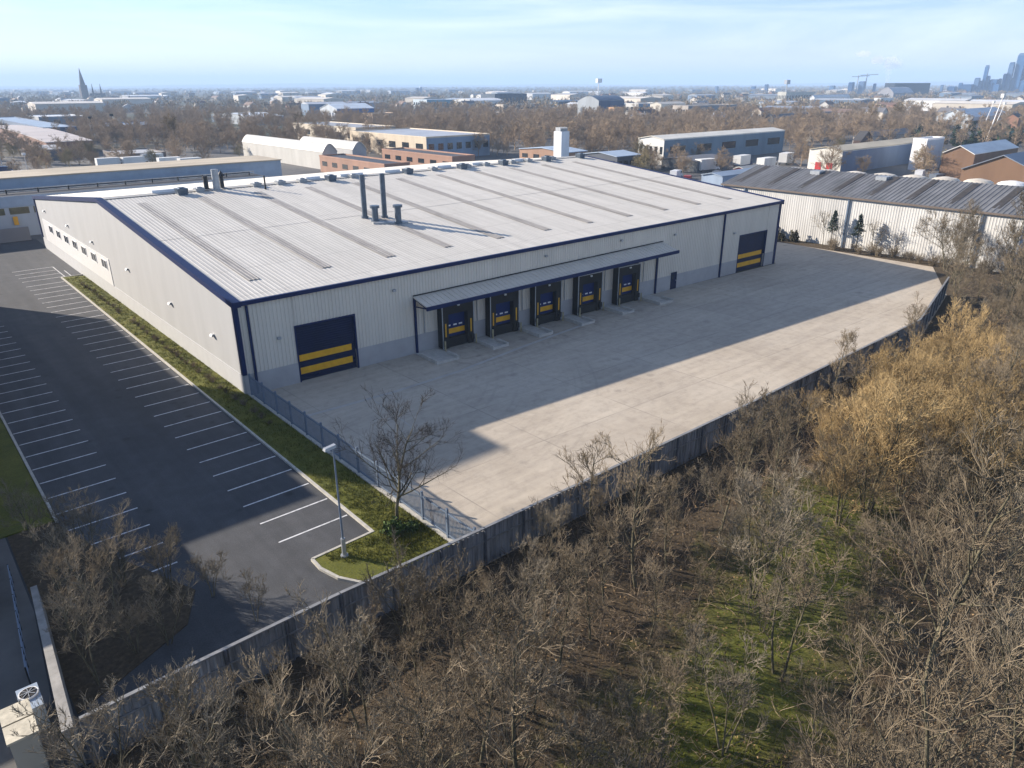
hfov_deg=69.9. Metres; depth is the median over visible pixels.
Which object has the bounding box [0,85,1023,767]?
ground
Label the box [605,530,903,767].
clearing grass
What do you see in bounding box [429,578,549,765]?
bare tree
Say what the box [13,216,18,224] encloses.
yellow sign
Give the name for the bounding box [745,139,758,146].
window
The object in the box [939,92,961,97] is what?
distant shed
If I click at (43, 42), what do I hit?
sky
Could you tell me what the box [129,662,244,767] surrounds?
bare tree
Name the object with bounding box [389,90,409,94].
distant shed
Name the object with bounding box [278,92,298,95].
distant shed
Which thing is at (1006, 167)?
brown hall
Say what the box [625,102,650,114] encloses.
pale warehouse
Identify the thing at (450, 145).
window
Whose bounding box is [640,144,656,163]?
bare tree
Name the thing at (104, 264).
window
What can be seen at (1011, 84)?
tower block
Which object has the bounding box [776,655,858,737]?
bare tree
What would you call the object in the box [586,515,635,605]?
bare tree
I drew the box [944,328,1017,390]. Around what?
bare tree
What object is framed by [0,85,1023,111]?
wood
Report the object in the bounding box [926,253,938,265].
shrub
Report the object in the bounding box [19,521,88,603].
bare tree
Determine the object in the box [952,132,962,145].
evergreen tree
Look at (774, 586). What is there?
bare tree
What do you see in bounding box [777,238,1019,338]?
bank
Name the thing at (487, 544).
boundary fence
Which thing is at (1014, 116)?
suburban house
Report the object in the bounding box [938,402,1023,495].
bare tree
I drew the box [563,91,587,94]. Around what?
distant shed
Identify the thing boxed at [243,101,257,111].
suburban house
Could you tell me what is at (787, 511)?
bare tree
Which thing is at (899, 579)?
undergrowth
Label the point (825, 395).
bare tree
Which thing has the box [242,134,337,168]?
arched shed
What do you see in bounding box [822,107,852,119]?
suburban house
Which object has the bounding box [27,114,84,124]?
pale hall
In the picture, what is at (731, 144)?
window
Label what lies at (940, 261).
shrub
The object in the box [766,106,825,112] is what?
distant shed
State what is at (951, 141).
evergreen tree
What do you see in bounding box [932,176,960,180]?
storage tank
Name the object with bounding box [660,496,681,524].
bare tree
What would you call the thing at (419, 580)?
bare tree
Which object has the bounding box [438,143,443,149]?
window
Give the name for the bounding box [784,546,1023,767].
bare tree
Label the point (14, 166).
bare tree
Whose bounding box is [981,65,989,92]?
tower block
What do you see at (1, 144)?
bare tree
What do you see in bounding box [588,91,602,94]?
distant shed
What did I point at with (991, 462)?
bare tree
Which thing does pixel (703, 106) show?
flat office
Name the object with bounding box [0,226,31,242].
yard wall
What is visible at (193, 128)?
distant belt
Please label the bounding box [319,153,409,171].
brick unit
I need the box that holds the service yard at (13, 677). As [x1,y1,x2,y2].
[0,538,64,767]
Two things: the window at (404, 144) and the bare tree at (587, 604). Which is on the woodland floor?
the bare tree at (587, 604)
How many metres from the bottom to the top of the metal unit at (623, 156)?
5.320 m
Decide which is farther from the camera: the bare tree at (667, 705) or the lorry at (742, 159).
the lorry at (742, 159)
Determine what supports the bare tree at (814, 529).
on the woodland floor
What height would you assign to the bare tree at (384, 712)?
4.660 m
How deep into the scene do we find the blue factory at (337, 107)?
509.06 m
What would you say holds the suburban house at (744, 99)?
on the ground at (310, 89)
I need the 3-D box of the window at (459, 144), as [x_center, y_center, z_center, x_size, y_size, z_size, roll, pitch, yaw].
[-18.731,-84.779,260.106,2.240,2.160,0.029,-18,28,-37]
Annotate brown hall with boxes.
[939,139,1018,178]
[960,151,1023,183]
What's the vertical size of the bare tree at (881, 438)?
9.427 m
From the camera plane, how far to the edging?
48.17 m
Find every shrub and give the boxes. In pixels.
[230,391,239,399]
[239,398,246,405]
[248,405,258,413]
[379,516,405,536]
[403,519,420,533]
[777,231,785,240]
[788,230,799,242]
[822,237,846,250]
[826,238,837,248]
[850,242,861,250]
[854,245,863,253]
[865,242,883,254]
[873,245,885,256]
[883,244,901,257]
[898,251,909,258]
[900,250,916,260]
[914,254,926,262]
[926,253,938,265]
[937,251,952,267]
[974,256,991,272]
[981,259,999,272]
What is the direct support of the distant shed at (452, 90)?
on the ground at (310, 89)
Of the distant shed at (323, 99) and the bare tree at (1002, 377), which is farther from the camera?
the distant shed at (323, 99)
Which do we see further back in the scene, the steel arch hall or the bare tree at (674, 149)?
the steel arch hall
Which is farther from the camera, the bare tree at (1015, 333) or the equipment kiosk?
the bare tree at (1015, 333)
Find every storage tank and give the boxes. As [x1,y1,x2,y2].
[875,173,896,175]
[903,175,928,178]
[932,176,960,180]
[963,178,993,183]
[997,180,1023,186]
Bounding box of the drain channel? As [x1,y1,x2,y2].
[308,325,580,425]
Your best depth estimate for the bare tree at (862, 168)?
203.84 m
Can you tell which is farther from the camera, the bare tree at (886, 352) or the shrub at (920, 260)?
the shrub at (920, 260)
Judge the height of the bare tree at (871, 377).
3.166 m
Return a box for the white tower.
[908,136,944,169]
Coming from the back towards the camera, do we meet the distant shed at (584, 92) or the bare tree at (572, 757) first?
the distant shed at (584, 92)
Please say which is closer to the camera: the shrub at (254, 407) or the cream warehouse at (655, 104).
the shrub at (254, 407)
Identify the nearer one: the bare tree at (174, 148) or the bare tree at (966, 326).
the bare tree at (966, 326)
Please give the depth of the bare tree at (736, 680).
27.01 m
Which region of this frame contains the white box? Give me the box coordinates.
[874,98,893,101]
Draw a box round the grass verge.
[63,276,448,579]
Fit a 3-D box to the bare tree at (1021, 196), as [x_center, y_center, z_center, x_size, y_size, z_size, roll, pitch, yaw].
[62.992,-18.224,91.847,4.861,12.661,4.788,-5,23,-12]
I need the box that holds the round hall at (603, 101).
[577,95,623,114]
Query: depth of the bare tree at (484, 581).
34.17 m
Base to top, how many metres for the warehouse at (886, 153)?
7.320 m
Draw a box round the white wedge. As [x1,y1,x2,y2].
[809,94,849,105]
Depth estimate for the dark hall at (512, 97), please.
842.03 m
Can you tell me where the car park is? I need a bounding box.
[0,239,380,767]
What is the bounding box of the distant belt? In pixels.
[0,98,1023,156]
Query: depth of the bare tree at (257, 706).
28.31 m
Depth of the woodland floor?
33.25 m
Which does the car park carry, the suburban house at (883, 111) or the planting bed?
the planting bed
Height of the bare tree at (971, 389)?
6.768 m
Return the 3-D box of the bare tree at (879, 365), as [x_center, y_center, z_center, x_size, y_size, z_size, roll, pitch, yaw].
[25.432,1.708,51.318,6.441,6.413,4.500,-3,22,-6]
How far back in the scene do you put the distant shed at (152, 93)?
1715.14 m
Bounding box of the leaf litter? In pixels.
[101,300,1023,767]
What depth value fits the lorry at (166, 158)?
225.00 m
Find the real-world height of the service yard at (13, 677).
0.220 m
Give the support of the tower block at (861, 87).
on the ground at (310, 89)
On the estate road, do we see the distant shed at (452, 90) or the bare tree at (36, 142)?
the bare tree at (36, 142)
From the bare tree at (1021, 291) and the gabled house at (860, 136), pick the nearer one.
the bare tree at (1021, 291)
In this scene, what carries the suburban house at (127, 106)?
on the ground at (310, 89)
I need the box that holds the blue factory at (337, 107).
[320,103,373,122]
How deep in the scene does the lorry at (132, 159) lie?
227.64 m
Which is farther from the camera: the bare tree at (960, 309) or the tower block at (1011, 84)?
the tower block at (1011, 84)
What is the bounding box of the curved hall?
[211,112,283,124]
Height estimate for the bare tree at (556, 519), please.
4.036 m
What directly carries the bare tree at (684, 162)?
on the estate road
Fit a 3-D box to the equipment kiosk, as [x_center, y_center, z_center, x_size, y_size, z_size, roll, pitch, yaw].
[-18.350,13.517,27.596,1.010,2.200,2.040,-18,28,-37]
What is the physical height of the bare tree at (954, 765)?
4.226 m
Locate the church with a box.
[78,70,105,98]
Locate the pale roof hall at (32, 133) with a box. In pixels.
[0,125,93,155]
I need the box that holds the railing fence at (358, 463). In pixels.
[248,373,475,541]
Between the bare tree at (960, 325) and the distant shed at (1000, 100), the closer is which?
the bare tree at (960, 325)
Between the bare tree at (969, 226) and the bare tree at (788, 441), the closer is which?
the bare tree at (788, 441)
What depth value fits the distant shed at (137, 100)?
850.43 m
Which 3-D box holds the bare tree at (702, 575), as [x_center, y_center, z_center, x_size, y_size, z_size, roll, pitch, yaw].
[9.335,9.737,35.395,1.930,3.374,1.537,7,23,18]
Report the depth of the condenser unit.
29.39 m
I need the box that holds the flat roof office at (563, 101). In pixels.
[544,100,577,106]
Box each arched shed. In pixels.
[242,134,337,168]
[300,136,366,155]
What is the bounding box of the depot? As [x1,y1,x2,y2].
[0,155,281,234]
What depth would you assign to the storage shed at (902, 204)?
111.95 m
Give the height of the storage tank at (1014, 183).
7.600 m
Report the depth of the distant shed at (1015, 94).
1051.24 m
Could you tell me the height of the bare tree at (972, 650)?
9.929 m
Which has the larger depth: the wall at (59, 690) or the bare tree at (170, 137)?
the bare tree at (170, 137)
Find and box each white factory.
[413,99,454,107]
[454,98,502,106]
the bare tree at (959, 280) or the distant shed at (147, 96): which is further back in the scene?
the distant shed at (147, 96)
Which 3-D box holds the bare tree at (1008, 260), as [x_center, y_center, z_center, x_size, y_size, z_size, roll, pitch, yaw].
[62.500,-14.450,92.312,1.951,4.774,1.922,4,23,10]
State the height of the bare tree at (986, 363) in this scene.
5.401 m
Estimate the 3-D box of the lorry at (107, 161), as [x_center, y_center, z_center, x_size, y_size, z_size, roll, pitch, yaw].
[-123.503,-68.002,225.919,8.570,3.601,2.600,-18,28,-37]
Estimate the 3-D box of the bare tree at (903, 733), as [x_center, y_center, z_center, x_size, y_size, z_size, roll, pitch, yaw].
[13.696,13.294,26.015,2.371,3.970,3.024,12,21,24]
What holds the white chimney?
on the ground at (310, 89)
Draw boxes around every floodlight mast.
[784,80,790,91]
[985,94,1005,141]
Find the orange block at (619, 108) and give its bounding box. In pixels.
[609,107,622,118]
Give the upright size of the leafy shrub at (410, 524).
0.688 m
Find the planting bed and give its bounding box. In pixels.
[7,522,194,713]
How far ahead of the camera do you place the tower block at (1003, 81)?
1739.88 m
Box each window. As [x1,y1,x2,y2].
[0,209,4,215]
[9,207,29,214]
[63,234,68,244]
[72,240,77,249]
[81,245,86,255]
[90,251,96,262]
[100,257,107,269]
[389,141,395,147]
[402,142,408,147]
[416,143,422,148]
[429,144,433,149]
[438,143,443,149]
[448,143,452,148]
[457,142,461,148]
[670,145,685,153]
[697,143,711,150]
[722,141,735,148]
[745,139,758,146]
[767,137,779,144]
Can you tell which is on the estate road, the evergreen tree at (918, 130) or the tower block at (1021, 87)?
the evergreen tree at (918, 130)
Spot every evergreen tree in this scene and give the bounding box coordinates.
[911,128,920,136]
[949,133,956,143]
[951,123,960,134]
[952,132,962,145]
[962,131,967,144]
[967,130,978,143]
[977,128,985,142]
[1008,130,1019,145]
[1015,128,1023,143]
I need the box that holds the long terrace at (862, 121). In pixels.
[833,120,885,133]
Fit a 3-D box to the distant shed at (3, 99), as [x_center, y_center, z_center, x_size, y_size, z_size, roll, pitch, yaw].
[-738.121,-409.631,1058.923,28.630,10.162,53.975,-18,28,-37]
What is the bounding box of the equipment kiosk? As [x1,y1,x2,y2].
[0,698,49,767]
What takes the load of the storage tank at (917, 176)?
on the ground at (310, 89)
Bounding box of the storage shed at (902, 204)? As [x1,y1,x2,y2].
[721,164,1023,272]
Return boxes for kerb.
[0,274,373,583]
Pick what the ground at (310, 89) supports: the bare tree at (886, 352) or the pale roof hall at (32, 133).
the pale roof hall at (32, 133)
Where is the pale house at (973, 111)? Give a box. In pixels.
[936,107,1004,127]
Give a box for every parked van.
[0,166,12,170]
[670,169,682,176]
[914,169,925,175]
[929,173,945,178]
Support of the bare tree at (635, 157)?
on the estate road
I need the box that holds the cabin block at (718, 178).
[701,167,752,185]
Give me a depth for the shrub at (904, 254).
107.87 m
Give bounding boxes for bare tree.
[0,139,5,152]
[0,478,49,544]
[4,140,21,157]
[5,159,25,170]
[9,673,148,767]
[17,142,40,167]
[19,137,44,156]
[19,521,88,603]
[22,486,81,552]
[26,154,41,169]
[32,543,91,646]
[33,145,53,168]
[36,151,53,167]
[38,554,120,686]
[48,133,74,164]
[57,504,145,637]
[58,148,77,166]
[62,142,87,164]
[63,485,106,559]
[72,138,87,154]
[73,738,181,767]
[77,498,140,584]
[80,138,98,159]
[85,151,98,165]
[94,590,151,653]
[104,145,127,157]
[115,138,136,156]
[127,522,183,593]
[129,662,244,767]
[134,565,199,645]
[144,149,157,161]
[144,652,242,767]
[160,113,179,139]
[162,135,185,155]
[162,138,185,157]
[164,645,293,744]
[186,550,232,596]
[186,730,208,767]
[189,754,240,767]
[193,143,212,158]
[231,645,409,767]
[232,143,244,155]
[238,567,269,621]
[239,699,271,727]
[240,681,330,767]
[262,706,330,763]
[284,580,387,736]
[292,112,305,121]
[304,636,357,698]
[304,676,323,716]
[325,724,357,767]
[330,383,464,520]
[354,587,386,666]
[356,525,459,654]
[359,638,493,767]
[360,670,439,766]
[369,609,443,706]
[373,137,389,155]
[394,666,483,767]
[396,564,443,645]
[402,544,529,699]
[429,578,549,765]
[437,584,580,767]
[459,557,505,619]
[472,618,501,654]
[498,595,581,712]
[499,662,636,767]
[502,531,559,650]
[515,526,570,616]
[528,496,572,554]
[531,551,547,578]
[533,532,598,676]
[544,535,616,638]
[544,700,644,767]
[550,432,617,536]
[569,139,582,147]
[578,653,703,767]
[580,129,608,152]
[580,534,591,560]
[582,417,677,588]
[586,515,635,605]
[587,486,609,538]
[606,139,623,150]
[630,138,652,154]
[630,549,692,643]
[631,154,642,166]
[632,621,677,698]
[633,150,654,168]
[634,644,694,767]
[639,504,659,536]
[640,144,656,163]
[643,143,664,169]
[646,149,667,170]
[650,472,695,567]
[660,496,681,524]
[665,142,687,157]
[673,150,693,172]
[674,155,690,171]
[676,593,722,683]
[676,619,771,755]
[680,465,697,489]
[689,142,708,154]
[689,556,724,604]
[695,457,728,511]
[704,379,797,497]
[704,419,771,530]
[712,490,756,562]
[713,145,735,170]
[714,447,833,598]
[727,517,855,681]
[729,390,773,447]
[734,474,825,561]
[735,573,803,633]
[740,439,756,480]
[757,432,771,450]
[759,386,811,525]
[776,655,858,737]
[779,735,820,767]
[780,419,797,463]
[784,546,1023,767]
[784,619,924,767]
[787,136,815,165]
[788,460,823,501]
[791,382,835,422]
[792,390,824,442]
[799,395,878,479]
[802,434,916,525]
[807,415,836,450]
[807,422,860,495]
[809,210,830,246]
[810,141,851,169]
[817,371,955,512]
[819,327,859,401]
[821,517,858,569]
[822,381,849,420]
[824,598,902,696]
[828,371,918,459]
[833,136,846,145]
[833,586,874,649]
[836,361,910,441]
[838,510,903,615]
[845,340,873,392]
[846,388,938,479]
[849,401,1023,694]
[855,155,873,171]
[856,337,931,406]
[859,404,998,502]
[860,368,884,387]
[860,732,941,767]
[863,346,899,378]
[864,347,962,429]
[865,105,879,117]
[865,709,937,767]
[866,220,891,250]
[885,445,972,596]
[886,375,966,465]
[888,352,931,400]
[888,355,1020,480]
[890,103,904,114]
[892,233,904,255]
[892,342,983,416]
[895,331,956,383]
[898,385,989,497]
[899,505,943,561]
[901,291,933,358]
[903,409,970,526]
[904,513,987,637]
[909,146,935,171]
[910,142,941,175]
[910,197,986,270]
[910,623,1023,767]
[914,332,961,375]
[915,359,1008,430]
[922,330,949,357]
[923,326,969,369]
[931,403,1023,526]
[934,224,972,283]
[934,293,1000,362]
[934,558,1023,751]
[937,202,987,274]
[937,366,995,454]
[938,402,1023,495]
[938,733,1012,767]
[940,230,986,292]
[941,235,969,287]
[942,573,1023,767]
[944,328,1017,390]
[947,258,984,315]
[949,240,983,291]
[950,294,972,318]
[952,230,984,268]
[952,318,970,335]
[952,365,1023,450]
[954,514,997,575]
[955,356,1023,469]
[956,326,1022,395]
[966,386,1023,484]
[967,263,990,302]
[967,297,977,311]
[967,356,995,385]
[971,241,989,275]
[974,247,996,281]
[975,292,1011,361]
[977,323,1022,381]
[978,327,1023,421]
[978,354,1023,407]
[978,489,1023,566]
[979,296,997,323]
[981,266,993,283]
[981,395,1023,472]
[983,220,1023,295]
[985,540,1023,644]
[985,590,1023,684]
[987,278,1013,315]
[989,322,1023,372]
[991,218,1023,315]
[991,281,1016,321]
[995,476,1023,609]
[996,189,1023,283]
[997,246,1023,306]
[1000,265,1017,291]
[1002,280,1023,321]
[1002,284,1023,323]
[1003,251,1015,285]
[1004,317,1022,339]
[1004,353,1023,415]
[1004,412,1023,517]
[1006,305,1023,336]
[1007,350,1023,417]
[1011,466,1023,558]
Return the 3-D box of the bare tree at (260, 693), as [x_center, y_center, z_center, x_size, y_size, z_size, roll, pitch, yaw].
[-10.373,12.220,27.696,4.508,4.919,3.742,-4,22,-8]
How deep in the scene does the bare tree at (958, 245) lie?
89.39 m
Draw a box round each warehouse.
[32,153,784,393]
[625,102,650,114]
[650,101,685,110]
[807,137,917,171]
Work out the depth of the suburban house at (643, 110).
491.71 m
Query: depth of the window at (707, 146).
247.14 m
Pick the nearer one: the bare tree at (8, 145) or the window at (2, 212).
the window at (2, 212)
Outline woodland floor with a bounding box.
[93,294,1023,767]
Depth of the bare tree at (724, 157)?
212.69 m
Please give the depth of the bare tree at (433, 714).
22.65 m
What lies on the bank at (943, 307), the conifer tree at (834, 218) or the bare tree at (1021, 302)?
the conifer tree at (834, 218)
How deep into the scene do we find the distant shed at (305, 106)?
632.59 m
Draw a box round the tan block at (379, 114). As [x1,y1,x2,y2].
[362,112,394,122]
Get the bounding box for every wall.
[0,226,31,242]
[30,585,85,767]
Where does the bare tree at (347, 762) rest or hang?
on the woodland floor
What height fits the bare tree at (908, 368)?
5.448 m
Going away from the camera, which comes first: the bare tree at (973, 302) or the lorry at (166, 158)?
the bare tree at (973, 302)
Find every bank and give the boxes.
[0,418,53,538]
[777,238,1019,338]
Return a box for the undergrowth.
[83,267,1023,767]
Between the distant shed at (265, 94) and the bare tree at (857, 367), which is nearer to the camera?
the bare tree at (857, 367)
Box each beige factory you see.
[293,121,394,140]
[350,128,489,155]
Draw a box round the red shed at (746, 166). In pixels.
[733,164,757,169]
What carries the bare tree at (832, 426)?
on the woodland floor
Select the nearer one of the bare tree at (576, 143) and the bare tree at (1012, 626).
the bare tree at (1012, 626)
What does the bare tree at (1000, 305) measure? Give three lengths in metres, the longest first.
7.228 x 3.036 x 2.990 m
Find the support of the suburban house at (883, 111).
on the ground at (310, 89)
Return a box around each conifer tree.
[825,210,837,238]
[850,214,865,251]
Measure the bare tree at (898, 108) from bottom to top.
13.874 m
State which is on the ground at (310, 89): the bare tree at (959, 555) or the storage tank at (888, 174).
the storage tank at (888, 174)
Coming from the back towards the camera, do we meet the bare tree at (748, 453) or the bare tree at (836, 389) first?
the bare tree at (836, 389)
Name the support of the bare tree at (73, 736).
on the woodland floor
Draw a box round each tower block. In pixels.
[848,82,854,93]
[857,81,865,93]
[947,86,957,91]
[959,84,973,92]
[973,78,980,92]
[977,81,982,91]
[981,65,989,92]
[984,76,990,91]
[986,82,992,93]
[990,79,998,84]
[991,84,1001,93]
[1000,74,1006,90]
[1004,62,1015,93]
[1009,78,1014,92]
[1012,53,1023,92]
[1017,80,1023,92]
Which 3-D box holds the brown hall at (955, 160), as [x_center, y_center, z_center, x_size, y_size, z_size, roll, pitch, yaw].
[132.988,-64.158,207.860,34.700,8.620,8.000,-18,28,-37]
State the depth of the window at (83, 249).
95.57 m
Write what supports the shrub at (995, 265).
on the bank at (943, 307)
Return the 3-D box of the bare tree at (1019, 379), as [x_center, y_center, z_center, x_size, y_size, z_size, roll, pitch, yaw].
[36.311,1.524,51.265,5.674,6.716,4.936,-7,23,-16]
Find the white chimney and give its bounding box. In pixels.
[553,127,568,156]
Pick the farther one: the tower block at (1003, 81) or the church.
the tower block at (1003, 81)
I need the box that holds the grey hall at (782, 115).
[766,111,834,126]
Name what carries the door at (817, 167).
in the warehouse at (886, 153)
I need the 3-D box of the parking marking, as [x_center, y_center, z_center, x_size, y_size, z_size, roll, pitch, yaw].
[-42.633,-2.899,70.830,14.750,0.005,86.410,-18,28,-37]
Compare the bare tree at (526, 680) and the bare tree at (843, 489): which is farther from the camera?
the bare tree at (843, 489)
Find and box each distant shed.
[0,97,9,104]
[27,101,103,114]
[52,92,69,95]
[62,99,93,100]
[94,97,151,107]
[109,91,130,94]
[120,95,160,101]
[133,92,160,94]
[159,92,173,94]
[160,95,174,99]
[231,92,256,94]
[233,94,257,102]
[257,93,276,98]
[274,96,293,101]
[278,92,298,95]
[292,96,320,99]
[294,97,343,102]
[301,102,344,114]
[305,92,330,95]
[318,94,339,97]
[336,90,356,93]
[346,101,379,108]
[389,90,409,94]
[405,97,439,103]
[445,89,462,92]
[485,91,509,93]
[491,92,521,93]
[527,93,552,99]
[551,93,585,99]
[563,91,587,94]
[567,102,625,107]
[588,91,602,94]
[620,96,660,102]
[625,92,652,96]
[629,89,651,91]
[647,94,673,100]
[685,89,701,92]
[688,94,714,100]
[748,94,777,102]
[759,100,805,107]
[761,88,781,91]
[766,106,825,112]
[811,98,874,105]
[825,90,841,94]
[904,98,971,110]
[933,101,1023,112]
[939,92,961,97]
[950,94,983,98]
[971,99,1023,101]
[1004,93,1023,99]
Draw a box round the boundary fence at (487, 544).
[79,276,949,766]
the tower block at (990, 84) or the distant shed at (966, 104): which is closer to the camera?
the distant shed at (966, 104)
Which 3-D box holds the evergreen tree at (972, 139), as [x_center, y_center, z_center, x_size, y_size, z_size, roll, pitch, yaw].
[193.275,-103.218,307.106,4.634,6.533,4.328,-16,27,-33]
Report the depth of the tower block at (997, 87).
1742.33 m
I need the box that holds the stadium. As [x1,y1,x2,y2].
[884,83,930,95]
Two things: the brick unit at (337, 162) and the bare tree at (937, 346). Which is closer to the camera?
the bare tree at (937, 346)
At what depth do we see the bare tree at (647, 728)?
23.03 m
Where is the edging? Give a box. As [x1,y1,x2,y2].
[248,394,457,544]
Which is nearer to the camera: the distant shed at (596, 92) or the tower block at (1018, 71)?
the tower block at (1018, 71)
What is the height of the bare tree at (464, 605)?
8.160 m
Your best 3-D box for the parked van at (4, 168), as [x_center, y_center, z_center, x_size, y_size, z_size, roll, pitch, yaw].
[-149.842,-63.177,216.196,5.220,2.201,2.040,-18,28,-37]
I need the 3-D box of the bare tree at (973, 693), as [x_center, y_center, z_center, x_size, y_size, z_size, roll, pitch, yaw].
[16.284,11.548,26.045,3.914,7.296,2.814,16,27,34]
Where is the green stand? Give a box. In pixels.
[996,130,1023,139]
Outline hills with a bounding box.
[0,81,973,88]
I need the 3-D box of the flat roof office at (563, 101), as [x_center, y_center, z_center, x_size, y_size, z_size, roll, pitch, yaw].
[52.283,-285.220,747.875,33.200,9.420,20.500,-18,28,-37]
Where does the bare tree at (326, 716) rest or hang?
on the woodland floor
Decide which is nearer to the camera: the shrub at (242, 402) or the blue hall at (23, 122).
the shrub at (242, 402)
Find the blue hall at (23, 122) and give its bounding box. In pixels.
[0,117,76,133]
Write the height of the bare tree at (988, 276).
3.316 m
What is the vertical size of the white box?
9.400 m
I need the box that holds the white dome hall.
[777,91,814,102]
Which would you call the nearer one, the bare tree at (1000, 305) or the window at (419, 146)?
the bare tree at (1000, 305)
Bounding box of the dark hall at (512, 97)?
[481,93,526,103]
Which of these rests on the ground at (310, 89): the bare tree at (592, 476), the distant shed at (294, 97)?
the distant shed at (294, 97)
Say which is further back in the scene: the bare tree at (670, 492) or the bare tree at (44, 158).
the bare tree at (44, 158)
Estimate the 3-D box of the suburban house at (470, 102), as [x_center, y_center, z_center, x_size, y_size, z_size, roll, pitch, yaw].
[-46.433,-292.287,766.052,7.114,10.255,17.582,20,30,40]
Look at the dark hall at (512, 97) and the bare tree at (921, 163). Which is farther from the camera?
the dark hall at (512, 97)
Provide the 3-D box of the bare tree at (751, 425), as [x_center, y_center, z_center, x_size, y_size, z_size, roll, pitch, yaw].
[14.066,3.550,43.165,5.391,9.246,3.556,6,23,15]
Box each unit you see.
[15,682,50,731]
[33,144,61,160]
[102,148,165,157]
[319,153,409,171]
[382,147,474,164]
[495,103,540,112]
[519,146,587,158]
[584,150,640,166]
[638,127,784,164]
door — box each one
[296,316,356,380]
[670,272,676,288]
[736,231,764,271]
[815,162,820,169]
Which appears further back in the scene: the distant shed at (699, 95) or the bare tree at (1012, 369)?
the distant shed at (699, 95)
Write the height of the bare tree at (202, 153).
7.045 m
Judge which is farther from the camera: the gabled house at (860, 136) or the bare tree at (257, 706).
the gabled house at (860, 136)
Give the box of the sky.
[0,0,1023,86]
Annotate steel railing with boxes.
[7,564,30,684]
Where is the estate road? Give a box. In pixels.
[0,131,1023,244]
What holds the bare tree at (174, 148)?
on the estate road
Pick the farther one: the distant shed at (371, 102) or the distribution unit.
the distant shed at (371, 102)
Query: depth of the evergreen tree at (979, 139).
308.93 m
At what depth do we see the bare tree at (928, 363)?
50.71 m
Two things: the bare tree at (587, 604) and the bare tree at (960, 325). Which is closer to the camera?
the bare tree at (587, 604)
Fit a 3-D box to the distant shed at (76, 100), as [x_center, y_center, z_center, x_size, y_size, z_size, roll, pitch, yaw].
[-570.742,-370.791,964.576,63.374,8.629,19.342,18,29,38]
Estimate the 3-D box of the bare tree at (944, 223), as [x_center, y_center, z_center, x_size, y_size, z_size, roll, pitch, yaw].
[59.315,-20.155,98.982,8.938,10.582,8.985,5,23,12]
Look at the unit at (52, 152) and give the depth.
257.68 m
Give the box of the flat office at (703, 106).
[672,104,736,115]
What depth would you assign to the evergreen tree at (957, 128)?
366.51 m
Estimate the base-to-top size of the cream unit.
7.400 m
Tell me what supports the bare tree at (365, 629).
on the woodland floor
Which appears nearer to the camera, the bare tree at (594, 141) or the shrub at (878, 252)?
the shrub at (878, 252)
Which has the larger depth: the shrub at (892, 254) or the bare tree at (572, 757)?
the shrub at (892, 254)
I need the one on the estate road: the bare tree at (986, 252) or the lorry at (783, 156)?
the lorry at (783, 156)
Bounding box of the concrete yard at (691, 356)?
[255,242,946,562]
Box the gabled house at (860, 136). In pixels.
[853,131,872,143]
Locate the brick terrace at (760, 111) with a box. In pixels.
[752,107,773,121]
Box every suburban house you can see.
[122,103,133,111]
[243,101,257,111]
[460,99,474,106]
[635,108,658,119]
[735,95,745,100]
[752,96,765,104]
[820,100,833,106]
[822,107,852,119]
[862,106,887,120]
[876,101,894,110]
[935,106,966,120]
[1001,111,1023,128]
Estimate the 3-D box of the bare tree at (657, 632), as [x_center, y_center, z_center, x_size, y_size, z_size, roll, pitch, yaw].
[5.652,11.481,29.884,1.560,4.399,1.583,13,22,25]
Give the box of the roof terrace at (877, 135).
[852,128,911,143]
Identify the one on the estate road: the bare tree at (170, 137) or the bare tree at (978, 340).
the bare tree at (170, 137)
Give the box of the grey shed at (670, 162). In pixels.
[661,154,728,172]
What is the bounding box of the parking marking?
[0,267,346,571]
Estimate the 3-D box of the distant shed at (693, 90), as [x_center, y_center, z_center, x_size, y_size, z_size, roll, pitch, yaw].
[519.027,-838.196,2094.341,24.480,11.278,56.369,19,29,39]
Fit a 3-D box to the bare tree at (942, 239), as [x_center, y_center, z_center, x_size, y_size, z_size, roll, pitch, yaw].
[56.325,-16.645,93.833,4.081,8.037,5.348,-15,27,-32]
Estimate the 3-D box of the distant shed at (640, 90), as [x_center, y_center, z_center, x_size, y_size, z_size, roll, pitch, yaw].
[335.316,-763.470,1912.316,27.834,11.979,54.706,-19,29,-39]
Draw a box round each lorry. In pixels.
[94,157,121,164]
[120,156,148,163]
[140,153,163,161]
[156,156,180,161]
[177,157,200,159]
[695,158,719,171]
[732,154,752,165]
[756,157,777,165]
[778,152,794,164]
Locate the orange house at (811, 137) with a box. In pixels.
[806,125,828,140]
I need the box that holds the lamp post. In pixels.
[322,443,348,557]
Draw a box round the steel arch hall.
[878,87,913,99]
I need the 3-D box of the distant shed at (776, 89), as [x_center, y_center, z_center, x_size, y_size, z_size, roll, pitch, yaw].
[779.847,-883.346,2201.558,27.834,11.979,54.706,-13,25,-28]
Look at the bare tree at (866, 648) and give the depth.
29.61 m
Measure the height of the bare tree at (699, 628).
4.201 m

